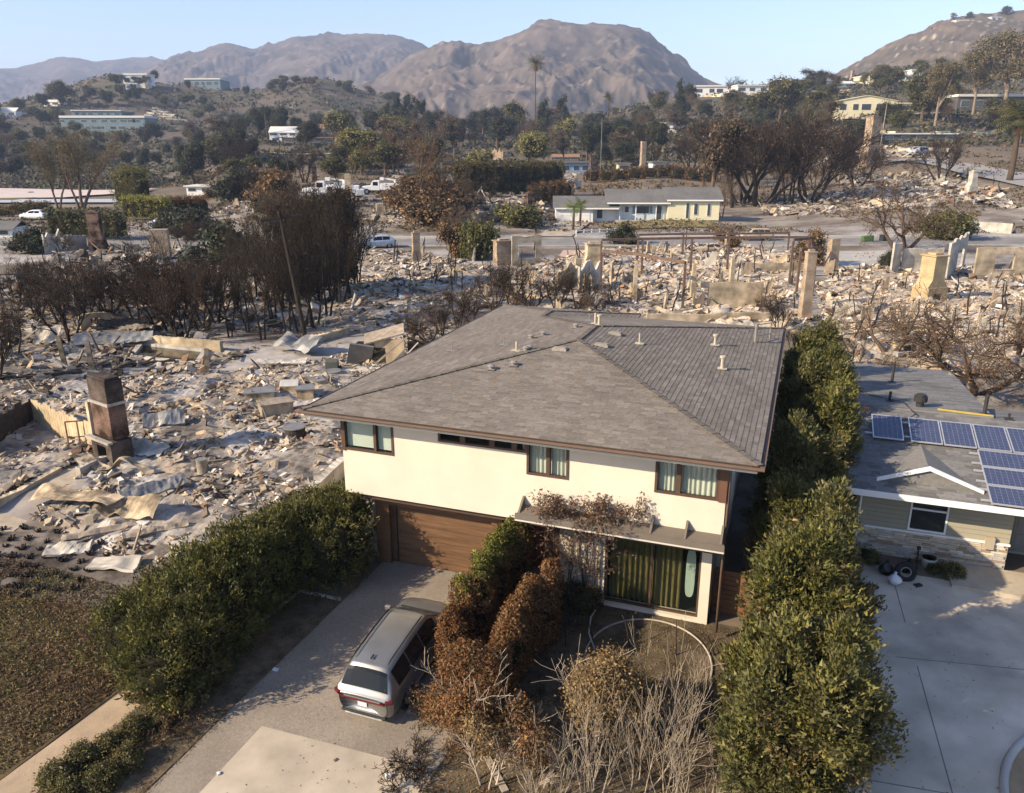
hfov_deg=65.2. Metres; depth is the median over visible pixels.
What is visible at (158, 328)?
rubble
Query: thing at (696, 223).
house lawn
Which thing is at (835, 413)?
tall shrub
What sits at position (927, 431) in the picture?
solar panel
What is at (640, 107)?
dark tree
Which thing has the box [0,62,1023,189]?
scrub
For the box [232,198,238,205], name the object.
wall stub
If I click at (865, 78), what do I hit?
eucalyptus
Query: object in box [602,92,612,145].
palm tree
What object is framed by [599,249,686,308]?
portal structure
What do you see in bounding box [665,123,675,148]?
bare tree
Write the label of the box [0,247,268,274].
cable
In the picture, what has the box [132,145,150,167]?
dark tree
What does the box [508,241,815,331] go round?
rubble
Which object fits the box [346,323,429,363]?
wrecked shed
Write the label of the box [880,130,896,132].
terrace wall
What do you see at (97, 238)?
chimney
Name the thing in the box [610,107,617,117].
eucalyptus
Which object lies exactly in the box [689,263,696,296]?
column stub
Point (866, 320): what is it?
wall stub
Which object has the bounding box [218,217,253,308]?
burnt tree
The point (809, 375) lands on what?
tall shrub
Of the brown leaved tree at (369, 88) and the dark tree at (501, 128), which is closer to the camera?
the dark tree at (501, 128)
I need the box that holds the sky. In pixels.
[0,0,1023,84]
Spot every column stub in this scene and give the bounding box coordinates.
[609,264,613,283]
[633,261,637,301]
[646,241,649,252]
[664,241,668,251]
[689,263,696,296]
[728,258,734,280]
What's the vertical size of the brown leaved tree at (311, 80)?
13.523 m
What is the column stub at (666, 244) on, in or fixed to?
on the ground at (20, 506)
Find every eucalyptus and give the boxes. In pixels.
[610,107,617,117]
[662,103,674,110]
[693,98,704,118]
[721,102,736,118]
[738,91,747,100]
[798,103,817,118]
[814,108,834,126]
[858,72,871,89]
[870,63,889,74]
[923,58,970,125]
[950,12,957,20]
[957,51,997,114]
[964,26,1023,99]
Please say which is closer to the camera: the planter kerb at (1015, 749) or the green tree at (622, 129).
the planter kerb at (1015, 749)
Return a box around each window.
[0,230,8,234]
[188,188,195,191]
[346,421,393,455]
[438,433,526,452]
[526,445,568,479]
[573,165,578,169]
[596,209,602,218]
[624,206,628,212]
[636,206,649,213]
[654,461,720,500]
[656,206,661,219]
[685,203,689,217]
[693,203,697,214]
[707,203,710,215]
[853,104,858,109]
[861,104,870,109]
[907,502,949,534]
[960,100,969,106]
[975,100,983,106]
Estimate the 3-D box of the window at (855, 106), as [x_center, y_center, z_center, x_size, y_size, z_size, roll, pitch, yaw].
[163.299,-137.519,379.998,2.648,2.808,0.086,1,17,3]
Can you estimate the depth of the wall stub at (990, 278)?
76.38 m
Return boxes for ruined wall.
[0,467,61,507]
[41,229,61,253]
[67,235,86,250]
[75,456,107,475]
[78,312,110,330]
[139,335,222,351]
[309,457,344,489]
[316,327,350,342]
[491,148,502,159]
[511,235,541,265]
[556,261,579,287]
[567,180,580,189]
[578,260,599,289]
[646,311,777,322]
[700,281,763,306]
[723,262,803,271]
[785,189,850,194]
[890,243,902,271]
[901,248,944,270]
[945,232,969,279]
[973,246,1023,277]
[977,222,1012,233]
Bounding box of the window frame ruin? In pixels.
[64,420,87,444]
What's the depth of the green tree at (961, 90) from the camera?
411.59 m
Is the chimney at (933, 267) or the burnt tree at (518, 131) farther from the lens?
the burnt tree at (518, 131)
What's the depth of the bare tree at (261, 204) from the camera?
136.83 m
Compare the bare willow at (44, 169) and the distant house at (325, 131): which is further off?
the distant house at (325, 131)
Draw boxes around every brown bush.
[240,162,291,191]
[240,164,300,211]
[379,171,442,210]
[379,173,442,199]
[396,182,473,225]
[433,219,463,257]
[713,227,741,247]
[790,226,828,265]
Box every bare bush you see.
[510,708,606,792]
[546,678,634,792]
[562,634,725,792]
[615,616,710,750]
[618,612,724,792]
[636,725,739,792]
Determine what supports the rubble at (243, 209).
on the ground at (20, 506)
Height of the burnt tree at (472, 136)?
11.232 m
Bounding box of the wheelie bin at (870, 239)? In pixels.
[861,235,873,241]
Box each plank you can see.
[0,369,81,379]
[61,516,149,541]
[97,358,175,366]
[121,520,189,539]
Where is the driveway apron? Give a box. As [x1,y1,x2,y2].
[200,726,430,792]
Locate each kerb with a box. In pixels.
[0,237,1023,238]
[0,244,1023,246]
[155,589,340,703]
[999,735,1023,792]
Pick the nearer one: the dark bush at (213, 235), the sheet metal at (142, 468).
the sheet metal at (142, 468)
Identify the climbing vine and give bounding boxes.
[511,488,650,591]
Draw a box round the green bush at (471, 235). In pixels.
[449,215,500,260]
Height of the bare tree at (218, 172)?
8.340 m
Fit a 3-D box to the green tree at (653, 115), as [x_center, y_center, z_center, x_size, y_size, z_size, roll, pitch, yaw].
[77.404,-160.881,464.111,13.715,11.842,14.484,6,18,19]
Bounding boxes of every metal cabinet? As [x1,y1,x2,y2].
[243,386,275,400]
[256,395,294,418]
[295,383,314,399]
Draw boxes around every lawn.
[602,219,713,228]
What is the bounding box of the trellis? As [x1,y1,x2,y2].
[568,531,602,598]
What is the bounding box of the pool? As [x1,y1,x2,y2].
[129,342,203,363]
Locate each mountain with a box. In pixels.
[0,56,163,103]
[139,31,427,90]
[352,19,721,120]
[829,10,1023,79]
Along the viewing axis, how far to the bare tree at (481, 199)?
137.78 m
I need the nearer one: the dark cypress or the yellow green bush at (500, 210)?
the yellow green bush at (500, 210)
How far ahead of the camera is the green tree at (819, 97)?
387.51 m
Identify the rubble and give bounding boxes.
[0,266,222,339]
[0,313,267,382]
[0,317,460,571]
[38,241,273,276]
[211,191,355,217]
[215,273,323,331]
[308,246,512,331]
[360,187,551,223]
[381,157,576,181]
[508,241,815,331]
[757,185,945,215]
[814,262,1023,378]
[819,145,951,161]
[830,168,1023,209]
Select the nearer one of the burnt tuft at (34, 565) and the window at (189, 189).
the burnt tuft at (34, 565)
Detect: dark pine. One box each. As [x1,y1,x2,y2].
[380,101,390,116]
[390,94,407,115]
[397,91,415,120]
[408,95,422,121]
[419,99,430,132]
[534,97,552,133]
[551,93,571,126]
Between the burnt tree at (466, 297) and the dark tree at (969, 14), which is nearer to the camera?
the burnt tree at (466, 297)
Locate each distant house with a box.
[0,108,21,117]
[0,221,31,236]
[44,100,66,105]
[59,116,157,131]
[70,110,133,115]
[121,73,155,88]
[124,83,139,89]
[183,184,215,195]
[184,78,229,90]
[268,126,298,141]
[282,137,337,144]
[318,124,339,135]
[551,154,579,160]
[556,161,588,173]
[615,163,631,170]
[647,161,668,167]
[665,122,678,132]
[694,85,729,96]
[728,85,768,94]
[826,81,854,87]
[832,95,897,120]
[835,133,958,145]
[853,74,915,84]
[891,103,912,110]
[904,69,932,74]
[946,94,1023,111]
[987,17,1001,19]
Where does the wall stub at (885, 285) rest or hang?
on the ground at (20, 506)
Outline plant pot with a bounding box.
[921,554,937,568]
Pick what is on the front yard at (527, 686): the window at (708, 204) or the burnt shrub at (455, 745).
the burnt shrub at (455, 745)
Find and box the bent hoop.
[588,609,595,649]
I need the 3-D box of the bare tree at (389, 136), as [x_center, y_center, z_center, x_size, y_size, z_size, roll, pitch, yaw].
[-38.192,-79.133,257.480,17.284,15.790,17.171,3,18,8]
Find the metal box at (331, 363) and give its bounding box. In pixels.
[325,359,338,369]
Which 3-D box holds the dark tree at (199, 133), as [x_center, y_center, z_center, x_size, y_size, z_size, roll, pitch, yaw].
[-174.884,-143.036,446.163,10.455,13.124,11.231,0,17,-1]
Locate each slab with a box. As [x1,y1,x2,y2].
[42,539,94,556]
[85,555,142,572]
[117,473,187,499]
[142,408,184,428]
[224,458,279,469]
[255,357,307,364]
[341,366,377,370]
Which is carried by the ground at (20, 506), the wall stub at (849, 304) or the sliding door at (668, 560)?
the wall stub at (849, 304)
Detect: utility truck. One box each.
[301,177,358,194]
[315,182,363,198]
[361,177,397,193]
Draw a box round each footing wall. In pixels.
[343,286,408,298]
[373,262,447,269]
[410,286,467,295]
[525,293,591,300]
[608,284,685,290]
[703,286,793,291]
[830,294,909,304]
[843,325,934,335]
[939,310,1019,315]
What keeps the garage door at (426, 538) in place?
in the two storey house at (459, 443)
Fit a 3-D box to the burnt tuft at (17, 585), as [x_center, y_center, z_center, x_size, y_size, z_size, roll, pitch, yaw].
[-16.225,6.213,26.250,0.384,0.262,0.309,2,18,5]
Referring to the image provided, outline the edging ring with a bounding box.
[584,618,712,685]
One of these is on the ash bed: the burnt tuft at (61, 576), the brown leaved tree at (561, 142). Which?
the burnt tuft at (61, 576)
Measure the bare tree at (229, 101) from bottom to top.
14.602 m
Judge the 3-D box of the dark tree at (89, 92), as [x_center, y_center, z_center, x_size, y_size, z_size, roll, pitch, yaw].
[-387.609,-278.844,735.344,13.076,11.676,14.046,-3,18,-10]
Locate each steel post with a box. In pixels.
[55,335,66,365]
[84,340,94,368]
[204,348,208,373]
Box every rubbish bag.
[878,559,894,575]
[902,558,917,572]
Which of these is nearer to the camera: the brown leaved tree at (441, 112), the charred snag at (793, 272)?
the charred snag at (793, 272)
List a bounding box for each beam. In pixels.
[163,398,186,408]
[179,396,207,409]
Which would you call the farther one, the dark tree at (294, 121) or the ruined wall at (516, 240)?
the dark tree at (294, 121)
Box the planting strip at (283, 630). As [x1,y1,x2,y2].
[36,592,341,792]
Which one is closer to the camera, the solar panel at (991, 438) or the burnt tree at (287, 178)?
the solar panel at (991, 438)
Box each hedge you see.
[0,198,52,217]
[32,700,172,792]
[41,205,131,240]
[63,474,381,727]
[118,193,171,220]
[162,193,214,216]
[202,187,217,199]
[265,184,359,300]
[431,515,537,679]
[449,158,566,195]
[481,555,565,710]
[526,178,575,203]
[583,164,719,182]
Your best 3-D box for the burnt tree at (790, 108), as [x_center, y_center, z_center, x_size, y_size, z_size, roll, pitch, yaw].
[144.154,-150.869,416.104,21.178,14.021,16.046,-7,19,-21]
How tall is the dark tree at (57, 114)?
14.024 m
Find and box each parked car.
[19,210,48,219]
[908,147,929,154]
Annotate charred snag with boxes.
[450,262,453,289]
[461,269,465,289]
[529,280,533,305]
[606,276,613,302]
[616,257,623,279]
[671,278,681,311]
[791,260,795,283]
[854,314,867,337]
[870,277,883,301]
[874,298,886,324]
[955,272,958,292]
[966,285,973,315]
[1002,282,1007,309]
[1002,305,1008,327]
[1004,278,1008,308]
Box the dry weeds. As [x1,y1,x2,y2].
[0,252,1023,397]
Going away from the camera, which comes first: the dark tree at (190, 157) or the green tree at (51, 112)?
the dark tree at (190, 157)
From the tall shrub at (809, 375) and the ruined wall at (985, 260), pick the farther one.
the ruined wall at (985, 260)
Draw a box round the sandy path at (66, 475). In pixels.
[0,455,93,530]
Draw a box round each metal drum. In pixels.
[195,457,207,474]
[283,422,305,439]
[309,376,328,383]
[324,368,341,373]
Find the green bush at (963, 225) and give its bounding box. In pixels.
[923,206,980,240]
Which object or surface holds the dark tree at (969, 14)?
on the mountain at (946, 39)
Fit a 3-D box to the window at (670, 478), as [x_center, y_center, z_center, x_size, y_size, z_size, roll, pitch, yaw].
[4.749,2.111,21.630,1.720,1.210,0.205,6,18,19]
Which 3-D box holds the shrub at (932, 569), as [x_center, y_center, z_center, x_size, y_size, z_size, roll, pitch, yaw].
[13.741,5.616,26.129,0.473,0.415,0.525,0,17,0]
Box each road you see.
[0,199,115,201]
[0,238,1023,245]
[848,112,983,118]
[882,158,1023,185]
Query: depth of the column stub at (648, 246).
99.71 m
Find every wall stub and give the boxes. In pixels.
[106,294,113,308]
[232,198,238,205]
[455,271,457,283]
[472,248,474,261]
[484,284,487,296]
[524,270,535,283]
[556,297,560,307]
[622,271,633,282]
[629,282,632,294]
[630,291,643,300]
[652,244,656,252]
[663,293,667,308]
[692,293,704,304]
[704,251,716,265]
[741,262,750,275]
[765,277,772,292]
[773,254,787,262]
[825,259,834,274]
[833,300,856,315]
[837,305,848,316]
[860,304,870,319]
[863,305,874,326]
[880,277,889,291]
[909,298,918,316]
[936,176,944,181]
[951,303,959,318]
[976,307,983,324]
[976,315,987,331]
[987,272,992,285]
[991,286,997,306]
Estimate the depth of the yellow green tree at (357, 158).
255.75 m
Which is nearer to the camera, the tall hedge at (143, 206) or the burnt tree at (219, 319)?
the burnt tree at (219, 319)
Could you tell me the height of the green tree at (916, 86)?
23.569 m
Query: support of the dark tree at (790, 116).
on the ground at (20, 506)
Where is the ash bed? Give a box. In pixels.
[0,531,193,607]
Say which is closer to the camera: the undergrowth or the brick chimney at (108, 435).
the brick chimney at (108, 435)
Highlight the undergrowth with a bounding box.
[0,134,1023,232]
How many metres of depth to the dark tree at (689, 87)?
539.49 m
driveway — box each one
[146,561,498,792]
[540,220,589,235]
[559,250,583,257]
[838,250,889,267]
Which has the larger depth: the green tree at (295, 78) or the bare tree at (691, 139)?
the green tree at (295, 78)
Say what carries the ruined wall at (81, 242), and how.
on the ground at (20, 506)
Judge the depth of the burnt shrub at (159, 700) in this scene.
21.16 m
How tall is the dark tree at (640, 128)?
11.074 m
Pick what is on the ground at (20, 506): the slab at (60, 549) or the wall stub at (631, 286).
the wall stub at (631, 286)
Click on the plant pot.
(926, 559)
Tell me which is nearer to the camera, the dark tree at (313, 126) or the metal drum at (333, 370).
the metal drum at (333, 370)
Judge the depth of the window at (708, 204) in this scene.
144.44 m
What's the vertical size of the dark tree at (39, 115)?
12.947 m
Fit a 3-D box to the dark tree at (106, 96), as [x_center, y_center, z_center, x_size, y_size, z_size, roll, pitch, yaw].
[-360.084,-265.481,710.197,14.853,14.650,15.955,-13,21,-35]
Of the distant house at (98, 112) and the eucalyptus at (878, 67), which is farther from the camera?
the distant house at (98, 112)
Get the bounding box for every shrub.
[99,717,173,758]
[130,683,192,708]
[138,698,208,744]
[370,725,433,791]
[377,754,440,792]
[404,668,467,733]
[411,629,512,742]
[437,706,502,762]
[450,704,533,788]
[492,679,557,750]
[493,714,584,792]
[531,639,669,749]
[559,578,606,616]
[699,519,885,791]
[708,598,911,792]
[731,466,865,611]
[738,407,859,539]
[743,476,889,669]
[752,373,870,497]
[771,346,863,432]
[772,311,847,427]
[773,334,854,433]
[854,545,881,566]
[924,563,940,575]
[936,560,968,580]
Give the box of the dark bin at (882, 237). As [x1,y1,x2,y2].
[879,234,886,240]
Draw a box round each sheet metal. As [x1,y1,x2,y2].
[27,483,123,505]
[33,325,60,344]
[72,330,152,345]
[81,453,151,473]
[92,493,164,519]
[96,318,147,326]
[132,438,169,457]
[272,331,324,353]
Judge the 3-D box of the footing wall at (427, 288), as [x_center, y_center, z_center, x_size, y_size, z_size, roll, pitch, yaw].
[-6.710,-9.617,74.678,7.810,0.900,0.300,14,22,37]
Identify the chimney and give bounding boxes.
[74,371,133,470]
[84,210,107,250]
[149,229,171,256]
[311,165,317,181]
[344,174,351,198]
[376,203,383,215]
[411,231,420,261]
[492,238,510,265]
[524,191,535,208]
[574,258,580,267]
[582,241,599,265]
[589,156,597,171]
[638,141,646,178]
[797,249,817,319]
[824,238,840,272]
[850,70,854,79]
[858,115,882,167]
[911,252,949,299]
[964,170,979,193]
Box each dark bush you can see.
[1,224,51,254]
[145,204,187,230]
[163,205,221,239]
[172,219,272,268]
[205,164,255,201]
[247,192,293,214]
[400,163,463,190]
[604,222,641,244]
[877,250,901,266]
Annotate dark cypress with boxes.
[669,78,689,125]
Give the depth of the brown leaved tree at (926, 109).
351.07 m
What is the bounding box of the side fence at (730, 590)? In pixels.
[711,566,749,616]
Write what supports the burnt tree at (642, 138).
on the ground at (20, 506)
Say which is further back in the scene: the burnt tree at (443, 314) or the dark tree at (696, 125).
the dark tree at (696, 125)
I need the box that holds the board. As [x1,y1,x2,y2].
[483,755,508,792]
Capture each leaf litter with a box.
[31,593,340,792]
[227,597,446,792]
[887,585,1009,792]
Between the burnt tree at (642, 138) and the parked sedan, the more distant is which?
the burnt tree at (642, 138)
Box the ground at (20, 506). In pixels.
[0,66,1023,792]
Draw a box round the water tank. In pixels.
[710,308,730,312]
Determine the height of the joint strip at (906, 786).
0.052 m
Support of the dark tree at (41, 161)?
on the ground at (20, 506)
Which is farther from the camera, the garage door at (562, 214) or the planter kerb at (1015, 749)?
the garage door at (562, 214)
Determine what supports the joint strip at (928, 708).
on the forecourt
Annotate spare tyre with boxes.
[894,561,916,581]
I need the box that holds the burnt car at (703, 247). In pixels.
[693,243,723,251]
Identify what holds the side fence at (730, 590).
on the ground at (20, 506)
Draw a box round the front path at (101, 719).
[0,683,143,792]
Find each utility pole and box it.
[261,211,306,335]
[277,135,292,190]
[880,102,890,146]
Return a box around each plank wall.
[0,399,33,441]
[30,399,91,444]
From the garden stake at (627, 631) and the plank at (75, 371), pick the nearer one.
the garden stake at (627, 631)
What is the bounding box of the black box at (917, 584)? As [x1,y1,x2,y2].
[913,583,922,586]
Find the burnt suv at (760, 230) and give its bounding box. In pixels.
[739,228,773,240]
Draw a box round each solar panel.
[864,414,905,440]
[904,417,942,444]
[939,421,976,448]
[969,449,1023,470]
[972,424,1011,452]
[973,466,1023,488]
[978,485,1023,507]
[1005,427,1023,453]
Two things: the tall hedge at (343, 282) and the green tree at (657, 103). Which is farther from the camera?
the green tree at (657, 103)
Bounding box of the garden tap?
[916,546,920,562]
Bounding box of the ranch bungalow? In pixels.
[843,363,1023,599]
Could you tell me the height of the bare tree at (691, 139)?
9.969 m
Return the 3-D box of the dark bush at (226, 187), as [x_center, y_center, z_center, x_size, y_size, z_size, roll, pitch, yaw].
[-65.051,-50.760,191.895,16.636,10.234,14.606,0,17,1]
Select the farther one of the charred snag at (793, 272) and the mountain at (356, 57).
the mountain at (356, 57)
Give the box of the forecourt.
[843,563,1023,792]
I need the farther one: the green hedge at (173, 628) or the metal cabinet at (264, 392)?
the metal cabinet at (264, 392)
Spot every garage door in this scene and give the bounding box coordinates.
[397,506,491,573]
[558,209,590,221]
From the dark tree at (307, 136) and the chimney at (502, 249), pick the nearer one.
the chimney at (502, 249)
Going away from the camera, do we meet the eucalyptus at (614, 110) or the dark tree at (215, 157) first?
the dark tree at (215, 157)
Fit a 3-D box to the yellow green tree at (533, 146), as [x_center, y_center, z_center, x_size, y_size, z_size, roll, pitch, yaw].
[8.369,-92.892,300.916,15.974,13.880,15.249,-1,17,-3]
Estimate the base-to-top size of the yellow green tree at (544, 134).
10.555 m
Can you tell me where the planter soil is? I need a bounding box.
[1009,748,1023,792]
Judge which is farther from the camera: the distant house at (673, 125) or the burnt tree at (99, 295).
the distant house at (673, 125)
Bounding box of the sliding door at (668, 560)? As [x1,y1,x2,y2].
[604,537,701,616]
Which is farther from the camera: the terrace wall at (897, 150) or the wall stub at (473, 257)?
the terrace wall at (897, 150)
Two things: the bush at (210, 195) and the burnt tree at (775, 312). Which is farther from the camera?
the bush at (210, 195)
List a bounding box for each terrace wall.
[144,114,180,118]
[147,112,175,115]
[149,109,169,113]
[703,93,752,96]
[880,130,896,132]
[890,147,946,151]
[926,131,997,136]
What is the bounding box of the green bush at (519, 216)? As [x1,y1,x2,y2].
[500,202,544,227]
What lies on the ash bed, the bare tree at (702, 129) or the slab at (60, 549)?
the slab at (60, 549)
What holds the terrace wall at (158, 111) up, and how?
on the ground at (20, 506)
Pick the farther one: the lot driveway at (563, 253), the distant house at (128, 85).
the distant house at (128, 85)
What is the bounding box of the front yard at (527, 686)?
[422,604,746,792]
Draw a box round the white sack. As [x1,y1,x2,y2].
[888,571,901,584]
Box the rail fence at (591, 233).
[576,228,614,235]
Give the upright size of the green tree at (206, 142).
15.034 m
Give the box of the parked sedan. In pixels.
[363,234,395,247]
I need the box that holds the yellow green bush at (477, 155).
[464,148,494,165]
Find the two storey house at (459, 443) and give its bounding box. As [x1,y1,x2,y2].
[297,304,786,632]
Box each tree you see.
[0,114,6,121]
[0,120,5,134]
[0,122,11,135]
[0,144,5,160]
[0,159,9,176]
[0,254,32,302]
[0,284,33,354]
[0,304,33,376]
[4,259,65,318]
[6,141,26,155]
[6,155,24,177]
[8,97,28,108]
[9,127,30,142]
[11,151,33,168]
[15,256,58,296]
[15,258,110,343]
[19,257,84,321]
[22,105,37,120]
[29,125,46,141]
[31,108,47,124]
[31,151,57,173]
[34,92,48,108]
[36,135,51,144]
[41,78,76,104]
[44,113,51,123]
[46,139,56,146]
[48,109,61,122]
[48,233,76,252]
[48,255,110,324]
[50,127,68,137]
[50,255,95,290]
[53,110,66,124]
[54,136,78,152]
[57,95,66,106]
[65,121,82,134]
[77,95,87,107]
[77,137,99,144]
[78,128,88,137]
[79,262,134,314]
[82,87,96,98]
[83,141,99,150]
[91,257,128,303]
[92,130,105,142]
[95,259,159,317]
[97,89,113,105]
[97,144,105,152]
[98,144,118,165]
[108,73,121,83]
[108,163,154,209]
[111,251,210,331]
[114,84,124,94]
[115,132,129,144]
[115,260,183,334]
[116,225,210,315]
[118,149,135,164]
[118,250,165,304]
[123,88,132,102]
[123,268,222,338]
[129,75,145,85]
[129,86,144,100]
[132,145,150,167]
[134,127,152,145]
[140,120,164,139]
[145,256,213,326]
[147,151,162,165]
[150,69,159,78]
[153,91,162,102]
[157,95,168,108]
[159,255,240,332]
[162,144,171,152]
[166,247,218,289]
[167,221,199,250]
[168,137,208,183]
[169,135,183,144]
[169,251,253,322]
[174,93,191,106]
[179,215,239,249]
[181,120,200,132]
[182,128,191,137]
[183,80,190,89]
[189,93,195,101]
[189,129,205,143]
[190,109,205,121]
[198,167,227,197]
[199,96,208,106]
[200,132,218,158]
[201,102,217,115]
[201,115,229,133]
[204,129,220,166]
[204,245,245,336]
[205,131,247,172]
[212,124,249,158]
[212,132,256,160]
[216,233,259,332]
[218,100,230,114]
[218,202,262,296]
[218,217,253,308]
[221,157,254,173]
[223,117,248,130]
[225,115,246,128]
[227,113,240,118]
[227,227,283,339]
[231,168,258,199]
[238,190,279,318]
[239,173,307,302]
[240,115,251,128]
[241,154,264,167]
[242,85,249,93]
[246,136,260,154]
[247,104,269,135]
[247,189,342,332]
[247,216,308,332]
[253,158,319,208]
[253,176,301,217]
[258,102,271,139]
[261,169,300,191]
[262,178,306,311]
[263,103,291,128]
[263,154,301,179]
[265,81,275,92]
[268,78,279,86]
[270,112,286,125]
[277,80,287,92]
[279,74,289,82]
[286,179,344,327]
[286,180,319,300]
[287,82,295,88]
[289,115,302,125]
[290,74,300,84]
[290,118,323,143]
[291,142,322,182]
[291,176,370,316]
[299,124,315,143]
[301,180,384,302]
[304,76,317,88]
[304,152,362,296]
[307,111,325,123]
[316,187,358,298]
[319,125,342,148]
[319,154,349,181]
[321,108,361,134]
[321,119,337,132]
[329,144,349,164]
[334,125,378,168]
[335,80,341,86]
[335,108,349,113]
[338,112,359,128]
[339,122,357,132]
[342,82,351,93]
[342,149,356,173]
[342,182,386,283]
[348,149,373,174]
[356,143,374,173]
[361,107,381,132]
[363,85,374,96]
[364,137,404,176]
[365,126,413,172]
[373,116,405,141]
[373,129,397,169]
[375,104,403,117]
[378,110,389,127]
[379,114,407,121]
[381,164,462,209]
[382,92,393,101]
[382,115,414,136]
[390,91,400,102]
[390,303,427,343]
[391,135,417,174]
[392,299,470,341]
[394,127,471,194]
[397,119,422,157]
[408,153,434,169]
[409,111,424,134]
[412,142,438,163]
[415,135,447,164]
[416,173,461,200]
[419,127,439,139]
[420,110,440,136]
[420,296,450,335]
[422,110,457,136]
[426,164,499,221]
[432,108,445,133]
[432,273,530,322]
[433,195,477,248]
[435,114,464,158]
[440,282,481,327]
[451,121,465,145]
[453,115,466,134]
[459,200,494,227]
[464,108,485,127]
[464,117,477,130]
[465,126,489,145]
[469,258,518,308]
[476,108,499,134]
[484,105,502,116]
[486,112,521,146]
[488,260,534,304]
[495,261,578,306]
[502,99,529,134]
[509,116,535,140]
[515,131,552,160]
[518,117,539,138]
[524,53,544,132]
[531,130,550,143]
[532,118,551,131]
[536,264,581,307]
[537,104,561,129]
[546,119,565,134]
[548,127,571,160]
[550,116,579,140]
[561,264,604,309]
[563,198,586,229]
[573,196,589,223]
[573,273,639,310]
[577,117,615,156]
[578,119,607,160]
[581,110,606,123]
[593,141,613,162]
[600,117,626,141]
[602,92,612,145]
[607,130,639,162]
[609,139,637,162]
[611,116,635,131]
[614,124,633,142]
[619,128,641,142]
[629,108,648,123]
[632,121,647,142]
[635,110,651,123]
[635,143,667,163]
[636,103,655,120]
[638,126,658,152]
[641,108,656,121]
[645,121,652,140]
[646,89,657,108]
[647,117,669,151]
[649,94,667,114]
[654,90,671,109]
[662,108,685,132]
[664,93,859,206]
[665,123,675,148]
[672,130,712,170]
[678,132,702,154]
[681,109,817,203]
[684,91,695,112]
[685,83,699,102]
[685,101,692,113]
[689,118,717,143]
[691,108,757,186]
[695,117,714,147]
[698,102,716,118]
[707,109,749,207]
[707,176,738,216]
[721,89,743,106]
[722,103,740,119]
[724,75,746,89]
[734,114,762,140]
[734,142,767,185]
[740,89,774,115]
[751,106,778,124]
[751,281,799,311]
[761,72,807,120]
[761,118,780,131]
[761,156,807,188]
[763,94,814,203]
[763,293,796,327]
[771,98,800,118]
[776,111,889,202]
[781,111,803,129]
[785,323,801,349]
[796,94,811,107]
[796,164,826,188]
[798,78,815,93]
[800,68,816,88]
[804,88,838,109]
[806,141,828,168]
[809,274,1000,367]
[813,98,844,116]
[815,70,828,85]
[815,76,827,90]
[818,125,852,161]
[819,82,840,94]
[820,145,857,180]
[821,142,897,186]
[825,71,844,87]
[833,118,865,144]
[839,156,976,250]
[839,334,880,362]
[846,148,871,180]
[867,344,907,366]
[868,71,894,92]
[868,281,1023,405]
[875,99,908,128]
[882,67,906,89]
[883,65,900,89]
[886,107,913,132]
[901,64,949,120]
[905,95,937,112]
[905,125,980,179]
[912,58,929,74]
[917,99,944,117]
[933,56,952,68]
[933,98,956,122]
[939,98,951,114]
[946,82,967,94]
[964,288,1023,363]
[965,12,974,17]
[980,96,1022,127]
[986,109,1008,130]
[988,98,1023,179]
[1001,5,1011,14]
[1002,121,1023,142]
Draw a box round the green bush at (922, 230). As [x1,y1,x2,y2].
[916,213,958,238]
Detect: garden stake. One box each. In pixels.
[538,668,540,696]
[622,615,629,646]
[675,621,676,654]
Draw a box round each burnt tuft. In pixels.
[5,551,17,558]
[6,534,15,540]
[6,571,16,576]
[10,581,22,588]
[15,543,26,549]
[17,561,27,568]
[18,523,28,529]
[19,590,29,597]
[21,569,33,577]
[23,535,32,540]
[23,552,34,558]
[30,562,39,567]
[34,583,45,590]
[51,584,61,592]
[55,554,68,561]
[58,572,68,578]
[68,565,77,570]
[70,583,79,590]
[77,575,84,581]
[84,549,95,555]
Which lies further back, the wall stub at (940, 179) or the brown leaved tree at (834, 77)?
the brown leaved tree at (834, 77)
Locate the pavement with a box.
[0,235,1023,237]
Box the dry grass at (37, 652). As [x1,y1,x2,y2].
[0,554,134,773]
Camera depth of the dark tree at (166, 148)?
450.10 m
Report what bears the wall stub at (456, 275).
on the ground at (20, 506)
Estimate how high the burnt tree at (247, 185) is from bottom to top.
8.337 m
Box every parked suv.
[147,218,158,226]
[334,597,449,720]
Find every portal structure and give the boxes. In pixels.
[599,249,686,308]
[600,236,809,273]
[637,232,789,252]
[788,237,813,283]
[795,247,818,294]
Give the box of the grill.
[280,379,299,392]
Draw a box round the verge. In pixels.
[0,197,35,199]
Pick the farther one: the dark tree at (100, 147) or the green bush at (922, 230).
the dark tree at (100, 147)
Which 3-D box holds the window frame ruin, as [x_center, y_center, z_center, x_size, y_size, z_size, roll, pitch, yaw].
[-19.617,1.810,36.246,1.013,1.525,0.061,-5,18,-14]
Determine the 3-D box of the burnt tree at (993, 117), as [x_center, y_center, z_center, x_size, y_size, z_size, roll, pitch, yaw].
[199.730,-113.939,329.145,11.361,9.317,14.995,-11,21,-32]
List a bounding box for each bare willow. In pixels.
[19,136,91,207]
[35,118,131,207]
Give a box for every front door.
[536,525,559,567]
[1009,516,1023,552]
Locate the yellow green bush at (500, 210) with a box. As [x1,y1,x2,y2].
[490,202,521,217]
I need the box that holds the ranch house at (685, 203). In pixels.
[552,182,724,222]
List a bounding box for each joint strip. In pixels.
[862,778,944,792]
[874,654,1023,669]
[895,586,952,792]

